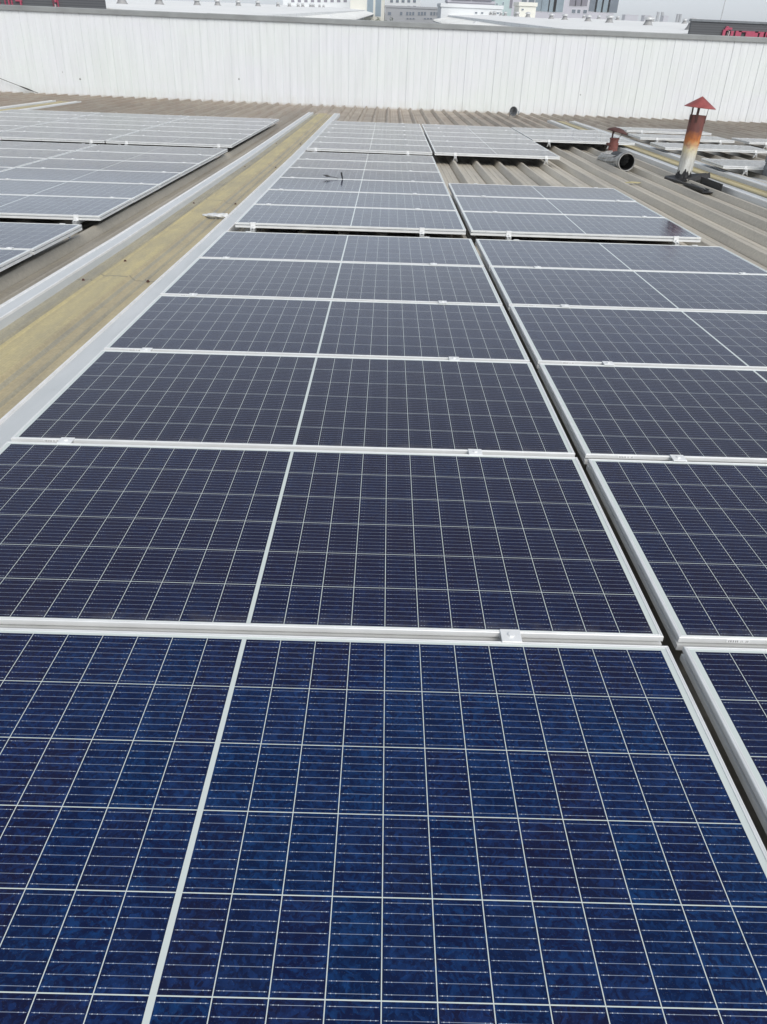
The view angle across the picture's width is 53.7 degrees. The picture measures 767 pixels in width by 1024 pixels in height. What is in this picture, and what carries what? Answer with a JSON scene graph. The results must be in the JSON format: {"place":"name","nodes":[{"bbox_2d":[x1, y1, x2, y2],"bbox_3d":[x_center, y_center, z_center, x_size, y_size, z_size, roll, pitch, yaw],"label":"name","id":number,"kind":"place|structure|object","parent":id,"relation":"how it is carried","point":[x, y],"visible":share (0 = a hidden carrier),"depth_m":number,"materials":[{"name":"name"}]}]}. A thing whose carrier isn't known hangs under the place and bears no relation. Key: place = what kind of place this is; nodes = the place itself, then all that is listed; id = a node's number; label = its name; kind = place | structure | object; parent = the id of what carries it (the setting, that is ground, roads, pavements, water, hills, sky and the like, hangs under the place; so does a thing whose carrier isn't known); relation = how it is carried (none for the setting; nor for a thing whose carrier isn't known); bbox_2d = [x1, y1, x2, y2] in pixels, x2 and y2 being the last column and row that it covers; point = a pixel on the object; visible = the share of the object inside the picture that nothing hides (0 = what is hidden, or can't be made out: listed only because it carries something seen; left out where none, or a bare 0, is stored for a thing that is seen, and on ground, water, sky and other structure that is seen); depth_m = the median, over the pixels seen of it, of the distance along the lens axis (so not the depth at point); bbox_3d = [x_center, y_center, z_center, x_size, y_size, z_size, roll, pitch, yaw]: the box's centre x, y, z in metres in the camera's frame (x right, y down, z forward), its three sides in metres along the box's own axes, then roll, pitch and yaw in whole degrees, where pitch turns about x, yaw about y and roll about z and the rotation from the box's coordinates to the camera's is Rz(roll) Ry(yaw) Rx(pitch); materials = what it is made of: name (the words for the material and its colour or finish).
{"place":"outdoors","nodes":[
{"label":"outdoors","id":0,"kind":"place"},
{"bbox_2d":[350,0,384,20],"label":"building","id":1,"kind":"structure","parent":0,"point":[376,8],"depth_m":287.03,"materials":[{"name":"white glass"}]},
{"bbox_2d":[386,0,420,6],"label":"building","id":2,"kind":"structure","parent":0,"point":[404,2],"depth_m":356.73,"materials":[{"name":"white glass"}]},
{"bbox_2d":[385,5,437,22],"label":"building","id":3,"kind":"structure","parent":0,"point":[412,14],"depth_m":288.11,"materials":[{"name":"white glass"}]},
{"bbox_2d":[169,0,766,22],"label":"sky","id":4,"kind":"structure","parent":0,"point":[734,10],"materials":[{"name":"white"}]},
{"bbox_2d":[445,0,495,4],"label":"building","id":5,"kind":"structure","parent":0,"point":[482,2],"depth_m":248.49,"materials":[{"name":"white glass"}]},
{"bbox_2d":[511,0,618,19],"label":"building","id":6,"kind":"structure","parent":0,"point":[603,9],"depth_m":315.60,"materials":[{"name":"white concrete"}]},
{"label":"ground","id":7,"kind":"structure","parent":0,"visible":0},
{"bbox_2d":[0,0,373,19],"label":"warehouse","id":8,"kind":"structure","parent":7,"relation":"on","point":[262,9],"depth_m":74.08,"materials":[{"name":"grey metal"}]},
{"bbox_2d":[283,0,349,7],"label":"building","id":9,"kind":"structure","parent":7,"relation":"on","point":[338,3],"depth_m":308.95,"materials":[{"name":"stone"}]},
{"bbox_2d":[0,91,766,850],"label":"roof","id":10,"kind":"structure","parent":7,"relation":"on","point":[74,305],"depth_m":7.90,"materials":[{"name":"metal"}]},
{"bbox_2d":[89,115,181,143],"bbox_3d":[-4.645,-7.443,14.703,0.068,0.131,6.145,2,31,-1],"label":"mounting rail","id":11,"kind":"object","parent":10,"relation":"on","point":[91,141],"visible":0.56,"depth_m":12.24,"materials":[{"name":"metal"}]},
{"bbox_2d":[0,131,122,142],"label":"solar panel","id":12,"kind":"object","parent":11,"relation":"on","point":[50,136],"visible":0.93,"depth_m":12.34,"materials":[{"name":"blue glass"}]},
{"bbox_2d":[7,126,139,134],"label":"solar panel","id":13,"kind":"object","parent":11,"relation":"on","point":[74,130],"visible":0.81,"depth_m":13.37,"materials":[{"name":"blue glass"}]},
{"bbox_2d":[33,122,153,130],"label":"solar panel","id":14,"kind":"object","parent":11,"relation":"on","point":[97,126],"visible":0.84,"depth_m":14.22,"materials":[{"name":"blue glass"}]},
{"bbox_2d":[55,119,167,125],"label":"solar panel","id":15,"kind":"object","parent":11,"relation":"on","point":[114,122],"visible":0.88,"depth_m":15.09,"materials":[{"name":"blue glass"}]},
{"bbox_2d":[70,115,177,121],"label":"solar panel","id":16,"kind":"object","parent":11,"relation":"on","point":[127,118],"visible":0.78,"depth_m":15.95,"materials":[{"name":"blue glass"}]},
{"bbox_2d":[89,113,188,118],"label":"solar panel","id":17,"kind":"object","parent":11,"relation":"on","point":[141,115],"visible":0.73,"depth_m":16.82,"materials":[{"name":"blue glass"}]},
{"bbox_2d":[72,154,201,227],"bbox_3d":[-2.665,-4.084,9.235,0.068,0.132,6.145,2,31,0],"label":"mounting rail","id":18,"kind":"object","parent":10,"relation":"on","point":[76,220],"visible":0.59,"depth_m":6.62,"materials":[{"name":"metal"}]},
{"bbox_2d":[0,194,132,220],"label":"solar panel","id":19,"kind":"object","parent":18,"relation":"on","point":[54,207],"visible":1,"depth_m":6.96,"materials":[{"name":"blue glass"}]},
{"bbox_2d":[0,179,159,201],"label":"solar panel","id":20,"kind":"object","parent":18,"relation":"on","point":[135,192],"visible":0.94,"depth_m":7.89,"materials":[{"name":"blue glass"}]},
{"bbox_2d":[0,167,181,187],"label":"solar panel","id":21,"kind":"object","parent":18,"relation":"on","point":[161,179],"visible":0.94,"depth_m":8.75,"materials":[{"name":"blue glass"}]},
{"bbox_2d":[18,158,199,175],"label":"solar panel","id":22,"kind":"object","parent":18,"relation":"on","point":[181,168],"visible":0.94,"depth_m":9.61,"materials":[{"name":"blue glass"}]},
{"bbox_2d":[50,151,214,165],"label":"solar panel","id":23,"kind":"object","parent":18,"relation":"on","point":[201,160],"visible":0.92,"depth_m":10.48,"materials":[{"name":"blue glass"}]},
{"bbox_2d":[76,144,227,157],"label":"solar panel","id":24,"kind":"object","parent":18,"relation":"on","point":[216,152],"visible":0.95,"depth_m":11.35,"materials":[{"name":"blue glass"}]},
{"bbox_2d":[57,231,250,443],"bbox_3d":[-1.122,-0.710,3.577,0.069,0.132,6.145,2,30,0],"label":"mounting rail","id":25,"kind":"object","parent":10,"relation":"on","point":[66,440],"visible":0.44,"depth_m":2.69,"materials":[{"name":"metal"}]},
{"bbox_2d":[104,295,529,361],"bbox_3d":[-0.309,-0.972,4.002,2.008,0.041,0.981,2,30,0],"label":"solar panel","id":26,"kind":"object","parent":25,"relation":"on","point":[272,326],"visible":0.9,"depth_m":3.92,"materials":[{"name":"blue glass"}]},
{"bbox_2d":[160,258,501,304],"bbox_3d":[-0.300,-1.481,4.874,2.008,0.040,0.981,2,30,0],"label":"solar panel","id":27,"kind":"object","parent":25,"relation":"on","point":[306,280],"visible":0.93,"depth_m":4.80,"materials":[{"name":"blue glass"}]},
{"bbox_2d":[0,441,663,645],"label":"solar panel","id":28,"kind":"object","parent":25,"relation":"on","point":[253,541],"visible":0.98,"depth_m":2.13,"materials":[{"name":"blue glass"}]},
{"bbox_2d":[198,231,483,266],"bbox_3d":[-0.293,-1.990,5.748,2.008,0.041,0.981,2,30,0],"label":"solar panel","id":29,"kind":"object","parent":25,"relation":"on","point":[347,248],"visible":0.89,"depth_m":5.68,"materials":[{"name":"blue glass"}]},
{"bbox_2d":[0,628,766,1023],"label":"solar panel","id":30,"kind":"object","parent":25,"relation":"on","point":[222,828],"visible":1,"depth_m":1.33,"materials":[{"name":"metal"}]},
{"bbox_2d":[250,158,306,231],"bbox_3d":[-1.112,-4.004,9.199,0.068,0.132,6.145,2,31,0],"label":"mounting rail","id":31,"kind":"object","parent":10,"relation":"on","point":[253,228],"visible":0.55,"depth_m":6.58,"materials":[{"name":"metal"}]},
{"bbox_2d":[235,204,465,234],"bbox_3d":[-0.282,-2.719,7.013,2.008,0.042,0.981,2,31,0],"label":"solar panel","id":32,"kind":"object","parent":31,"relation":"on","point":[354,219],"visible":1,"depth_m":6.87,"materials":[{"name":"blue glass"}]},
{"bbox_2d":[254,189,456,210],"bbox_3d":[-0.274,-3.235,7.883,2.008,0.040,0.981,2,31,0],"label":"solar panel","id":33,"kind":"object","parent":31,"relation":"on","point":[356,199],"visible":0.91,"depth_m":7.83,"materials":[{"name":"blue glass"}]},
{"bbox_2d":[268,177,449,194],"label":"solar panel","id":34,"kind":"object","parent":31,"relation":"on","point":[361,186],"visible":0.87,"depth_m":8.71,"materials":[{"name":"blue glass"}]},
{"bbox_2d":[280,167,444,182],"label":"solar panel","id":35,"kind":"object","parent":31,"relation":"on","point":[355,174],"visible":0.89,"depth_m":9.59,"materials":[{"name":"blue glass"}]},
{"bbox_2d":[289,159,439,171],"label":"solar panel","id":36,"kind":"object","parent":31,"relation":"on","point":[366,165],"visible":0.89,"depth_m":10.46,"materials":[{"name":"blue glass"}]},
{"bbox_2d":[0,4,766,122],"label":"parapet wall","id":37,"kind":"structure","parent":10,"relation":"on","point":[284,60],"depth_m":24.42,"materials":[{"name":"metal"}]},
{"bbox_2d":[407,162,424,236],"bbox_3d":[0.358,-3.961,9.211,0.068,0.132,6.145,2,31,0],"label":"mounting rail","id":38,"kind":"object","parent":10,"relation":"on","point":[421,232],"visible":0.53,"depth_m":6.59,"materials":[{"name":"metal"}]},
{"bbox_2d":[297,152,435,163],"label":"solar panel","id":39,"kind":"object","parent":38,"relation":"on","point":[365,157],"visible":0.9,"depth_m":11.32,"materials":[{"name":"blue glass"}]},
{"bbox_2d":[428,237,521,642],"bbox_3d":[0.327,-0.669,3.587,0.068,0.131,6.145,2,30,0],"label":"mounting rail","id":40,"kind":"object","parent":10,"relation":"on","point":[510,635],"visible":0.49,"depth_m":1.82,"materials":[{"name":"metal"}]},
{"bbox_2d":[11,350,574,456],"bbox_3d":[-0.316,-0.465,3.127,2.008,0.042,0.981,2,30,0],"label":"solar panel","id":41,"kind":"object","parent":40,"relation":"on","point":[121,397],"visible":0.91,"depth_m":3.02,"materials":[{"name":"blue glass"}]},
{"bbox_2d":[474,183,511,239],"bbox_3d":[1.100,-3.155,7.896,0.068,0.132,3.112,2,31,0],"label":"mounting rail","id":42,"kind":"object","parent":10,"relation":"on","point":[507,236],"visible":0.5,"depth_m":6.58,"materials":[{"name":"metal"}]},
{"bbox_2d":[448,183,635,201],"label":"solar panel","id":43,"kind":"object","parent":42,"relation":"on","point":[544,192],"visible":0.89,"depth_m":8.70,"materials":[{"name":"blue glass"}]},
{"bbox_2d":[454,196,664,217],"bbox_3d":[1.775,-3.165,7.883,2.008,0.041,0.981,2,31,-1],"label":"solar panel","id":44,"kind":"object","parent":42,"relation":"on","point":[547,206],"visible":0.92,"depth_m":7.84,"materials":[{"name":"blue glass"}]},
{"bbox_2d":[462,211,700,241],"bbox_3d":[1.767,-2.650,7.013,2.008,0.041,0.981,2,31,0],"label":"solar panel","id":45,"kind":"object","parent":42,"relation":"on","point":[573,226],"visible":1,"depth_m":6.87,"materials":[{"name":"blue glass"}]},
{"bbox_2d":[512,134,547,164],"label":"mounting rail","id":46,"kind":"object","parent":10,"relation":"on","point":[546,160],"visible":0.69,"depth_m":12.14,"materials":[{"name":"metal"}]},
{"bbox_2d":[423,127,521,134],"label":"solar panel","id":47,"kind":"object","parent":46,"relation":"on","point":[470,131],"visible":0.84,"depth_m":15.99,"materials":[{"name":"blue glass"}]},
{"bbox_2d":[427,136,536,143],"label":"solar panel","id":48,"kind":"object","parent":46,"relation":"on","point":[476,139],"visible":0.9,"depth_m":14.26,"materials":[{"name":"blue glass"}]},
{"bbox_2d":[429,141,547,149],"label":"solar panel","id":49,"kind":"object","parent":46,"relation":"on","point":[487,145],"visible":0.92,"depth_m":13.40,"materials":[{"name":"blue glass"}]},
{"bbox_2d":[514,239,686,461],"bbox_3d":[1.058,-0.649,3.593,0.069,0.133,6.145,2,30,0],"label":"mounting rail","id":50,"kind":"object","parent":10,"relation":"on","point":[677,458],"visible":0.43,"depth_m":2.71,"materials":[{"name":"metal"}]},
{"bbox_2d":[509,306,766,369],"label":"solar panel","id":51,"kind":"object","parent":50,"relation":"on","point":[641,337],"visible":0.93,"depth_m":3.96,"materials":[{"name":"blue glass"}]},
{"bbox_2d":[597,150,634,171],"bbox_3d":[3.939,-6.049,12.868,0.548,0.278,2.002,2,30,0],"label":"pipe","id":52,"kind":"object","parent":10,"relation":"on","point":[624,161],"visible":0.87,"depth_m":12.30,"materials":[{"name":"silver metal"}]},
{"bbox_2d":[606,127,626,151],"bbox_3d":[4.216,-6.717,13.777,0.380,0.506,0.390,2,30,-1],"label":"mushroom vent","id":53,"kind":"object","parent":10,"relation":"on","point":[612,144],"visible":0.87,"depth_m":13.70,"materials":[{"name":"red metal"}]},
{"bbox_2d":[665,96,715,180],"bbox_3d":[4.448,-5.321,10.848,0.656,1.116,0.538,3,30,-1],"label":"flue chimney","id":54,"kind":"object","parent":10,"relation":"on","point":[695,126],"visible":0.89,"depth_m":10.84,"materials":[{"name":"red paint"}]},
{"bbox_2d":[687,177,722,192],"bbox_3d":[4.381,-4.508,10.417,0.246,0.125,0.970,4,30,3],"label":"tar tray","id":55,"kind":"object","parent":10,"relation":"on","point":[711,183],"visible":0.56,"depth_m":10.29,"materials":[{"name":"black metal"}]},
{"bbox_2d":[738,166,747,174],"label":"mounting rail","id":56,"kind":"object","parent":10,"relation":"attached to","point":[745,169],"visible":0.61,"depth_m":11.71,"materials":[{"name":"metal"}]},
{"bbox_2d":[701,158,765,169],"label":"solar panel","id":57,"kind":"object","parent":56,"relation":"on","point":[739,164],"visible":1,"depth_m":12.05,"materials":[{"name":"blue glass"}]},
{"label":"rail","id":58,"kind":"object","parent":10,"relation":"on","visible":0},
{"bbox_2d":[475,239,766,274],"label":"solar panel","id":59,"kind":"object","parent":58,"relation":"on","point":[603,256],"visible":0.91,"depth_m":5.71,"materials":[{"name":"blue glass"}]},
{"bbox_2d":[490,266,766,312],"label":"solar panel","id":60,"kind":"object","parent":58,"relation":"on","point":[625,289],"visible":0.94,"depth_m":4.84,"materials":[{"name":"blue glass"}]},
{"bbox_2d":[538,363,766,463],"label":"solar panel","id":61,"kind":"object","parent":58,"relation":"attached to","point":[650,413],"visible":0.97,"depth_m":3.08,"materials":[{"name":"blue glass"}]},
{"bbox_2d":[586,459,766,649],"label":"solar panel","id":62,"kind":"object","parent":58,"relation":"on","point":[693,536],"visible":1,"depth_m":2.23,"materials":[{"name":"blue glass"}]},
{"bbox_2d":[680,646,766,834],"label":"solar panel","id":63,"kind":"object","parent":58,"relation":"on","point":[729,685],"visible":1,"depth_m":1.65,"materials":[{"name":"blue glass"}]},
{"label":"rail","id":64,"kind":"object","parent":10,"relation":"on","visible":0},
{"bbox_2d":[307,142,431,154],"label":"solar panel","id":65,"kind":"object","parent":64,"relation":"on","point":[370,148],"visible":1,"depth_m":12.33,"materials":[{"name":"grey glass"}]},
{"bbox_2d":[313,137,428,145],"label":"solar panel","id":66,"kind":"object","parent":64,"relation":"on","point":[373,141],"visible":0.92,"depth_m":13.37,"materials":[{"name":"grey glass"}]},
{"bbox_2d":[317,132,426,140],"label":"solar panel","id":67,"kind":"object","parent":64,"relation":"attached to","point":[372,136],"visible":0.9,"depth_m":14.24,"materials":[{"name":"grey glass"}]},
{"bbox_2d":[322,128,424,135],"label":"solar panel","id":68,"kind":"object","parent":64,"relation":"attached to","point":[366,131],"visible":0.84,"depth_m":15.12,"materials":[{"name":"grey glass"}]},
{"bbox_2d":[326,124,422,130],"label":"solar panel","id":69,"kind":"object","parent":64,"relation":"attached to","point":[375,127],"visible":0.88,"depth_m":15.98,"materials":[{"name":"grey glass"}]},
{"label":"rail","id":70,"kind":"object","parent":10,"relation":"on","visible":0},
{"bbox_2d":[329,121,420,126],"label":"solar panel","id":71,"kind":"object","parent":70,"relation":"attached to","point":[373,123],"visible":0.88,"depth_m":16.86,"materials":[{"name":"grey glass"}]},
{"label":"rail","id":72,"kind":"object","parent":10,"relation":"on","visible":0},
{"bbox_2d":[422,124,514,130],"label":"solar panel","id":73,"kind":"object","parent":72,"relation":"on","point":[465,127],"visible":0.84,"depth_m":16.88,"materials":[{"name":"grey glass"}]},
{"bbox_2d":[425,131,528,138],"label":"solar panel","id":74,"kind":"object","parent":72,"relation":"on","point":[479,135],"visible":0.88,"depth_m":15.13,"materials":[{"name":"grey glass"}]},
{"bbox_2d":[432,146,559,158],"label":"solar panel","id":75,"kind":"object","parent":72,"relation":"on","point":[493,152],"visible":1,"depth_m":12.36,"materials":[{"name":"grey glass"}]},
{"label":"rail","id":76,"kind":"object","parent":10,"relation":"on","visible":0},
{"bbox_2d":[511,127,607,133],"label":"solar panel","id":77,"kind":"object","parent":76,"relation":"attached to","point":[558,130],"visible":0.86,"depth_m":16.89,"materials":[{"name":"grey glass"}]},
{"bbox_2d":[517,131,618,137],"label":"solar panel","id":78,"kind":"object","parent":76,"relation":"on","point":[524,133],"visible":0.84,"depth_m":16.02,"materials":[{"name":"grey glass"}]},
{"bbox_2d":[525,135,634,144],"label":"solar panel","id":79,"kind":"object","parent":76,"relation":"on","point":[564,139],"visible":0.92,"depth_m":14.95,"materials":[{"name":"grey glass"}]},
{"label":"rail","id":80,"kind":"object","parent":10,"relation":"on","visible":0},
{"bbox_2d":[0,157,45,167],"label":"solar panel","id":81,"kind":"object","parent":80,"relation":"on","point":[13,162],"visible":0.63,"depth_m":9.72,"materials":[{"name":"grey glass"}]},
{"bbox_2d":[0,148,72,158],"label":"solar panel","id":82,"kind":"object","parent":80,"relation":"attached to","point":[26,153],"visible":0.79,"depth_m":10.53,"materials":[{"name":"grey glass"}]},
{"bbox_2d":[0,141,96,150],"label":"solar panel","id":83,"kind":"object","parent":80,"relation":"on","point":[39,145],"visible":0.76,"depth_m":11.38,"materials":[{"name":"grey glass"}]},
{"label":"rail","id":84,"kind":"object","parent":10,"relation":"on","visible":0},
{"bbox_2d":[106,135,241,147],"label":"solar panel","id":85,"kind":"object","parent":84,"relation":"on","point":[178,141],"visible":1,"depth_m":12.34,"materials":[{"name":"grey glass"}]},
{"bbox_2d":[127,130,250,141],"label":"solar panel","id":86,"kind":"object","parent":84,"relation":"on","point":[243,137],"visible":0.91,"depth_m":13.37,"materials":[{"name":"grey glass"}]},
{"bbox_2d":[144,126,259,136],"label":"solar panel","id":87,"kind":"object","parent":84,"relation":"on","point":[207,130],"visible":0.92,"depth_m":14.24,"materials":[{"name":"grey glass"}]},
{"bbox_2d":[158,122,266,131],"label":"solar panel","id":88,"kind":"object","parent":84,"relation":"on","point":[223,126],"visible":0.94,"depth_m":15.10,"materials":[{"name":"grey glass"}]},
{"bbox_2d":[171,119,272,127],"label":"solar panel","id":89,"kind":"object","parent":84,"relation":"on","point":[267,124],"visible":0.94,"depth_m":15.98,"materials":[{"name":"grey glass"}]},
{"bbox_2d":[182,116,278,123],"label":"solar panel","id":90,"kind":"object","parent":84,"relation":"on","point":[274,121],"visible":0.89,"depth_m":16.84,"materials":[{"name":"grey glass"}]},
{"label":"rail","id":91,"kind":"object","parent":10,"relation":"on","visible":0},
{"bbox_2d":[650,142,766,152],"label":"solar panel","id":92,"kind":"object","parent":91,"relation":"on","point":[711,147],"visible":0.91,"depth_m":14.41,"materials":[{"name":"grey glass"}]},
{"label":"rail","id":93,"kind":"object","parent":10,"relation":"attached to","visible":0},
{"bbox_2d":[628,133,734,142],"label":"solar panel","id":94,"kind":"object","parent":93,"relation":"on","point":[675,137],"visible":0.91,"depth_m":16.27,"materials":[{"name":"grey glass"}]},
{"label":"rail","id":95,"kind":"object","parent":10,"relation":"on","visible":0},
{"bbox_2d":[617,127,711,134],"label":"solar panel","id":96,"kind":"object","parent":95,"relation":"on","point":[657,130],"visible":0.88,"depth_m":18.02,"materials":[{"name":"grey glass"}]},
{"bbox_2d":[437,3,503,17],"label":"building","id":97,"kind":"structure","parent":7,"relation":"on","point":[446,9],"depth_m":170.70,"materials":[{"name":"white concrete"}]},
{"bbox_2d":[513,2,537,17],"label":"building","id":98,"kind":"structure","parent":7,"relation":"on","point":[522,8],"depth_m":158.15,"materials":[{"name":"white concrete"}]},
{"bbox_2d":[433,15,766,36],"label":"warehouse","id":99,"kind":"structure","parent":7,"relation":"on","point":[728,28],"depth_m":63.31,"materials":[{"name":"grey metal"}]},
{"label":"rail","id":100,"kind":"object","parent":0,"visible":0},
{"bbox_2d":[0,249,31,271],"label":"solar panel","id":101,"kind":"object","parent":100,"relation":"on","point":[9,258],"visible":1,"depth_m":5.18,"materials":[{"name":"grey glass"}]},
{"label":"rail","id":102,"kind":"object","parent":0,"visible":0},
{"bbox_2d":[0,222,81,254],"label":"solar panel","id":103,"kind":"object","parent":102,"relation":"on","point":[35,238],"visible":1,"depth_m":5.85,"materials":[{"name":"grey glass"}]},
{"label":"rail","id":104,"kind":"object","parent":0,"visible":0},
{"bbox_2d":[0,109,99,115],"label":"solar panel","id":105,"kind":"object","parent":104,"relation":"on","point":[48,112],"visible":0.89,"depth_m":16.82,"materials":[{"name":"grey glass"}]},
{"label":"rail","id":106,"kind":"object","parent":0,"visible":0},
{"bbox_2d":[0,120,48,125],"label":"solar panel","id":107,"kind":"object","parent":106,"relation":"on","point":[18,123],"visible":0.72,"depth_m":14.28,"materials":[{"name":"grey glass"}]},
{"bbox_2d":[0,116,65,121],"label":"solar panel","id":108,"kind":"object","parent":106,"relation":"on","point":[8,118],"visible":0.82,"depth_m":15.12,"materials":[{"name":"grey glass"}]},
{"bbox_2d":[0,112,84,118],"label":"solar panel","id":109,"kind":"object","parent":106,"relation":"on","point":[37,115],"visible":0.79,"depth_m":15.97,"materials":[{"name":"grey glass"}]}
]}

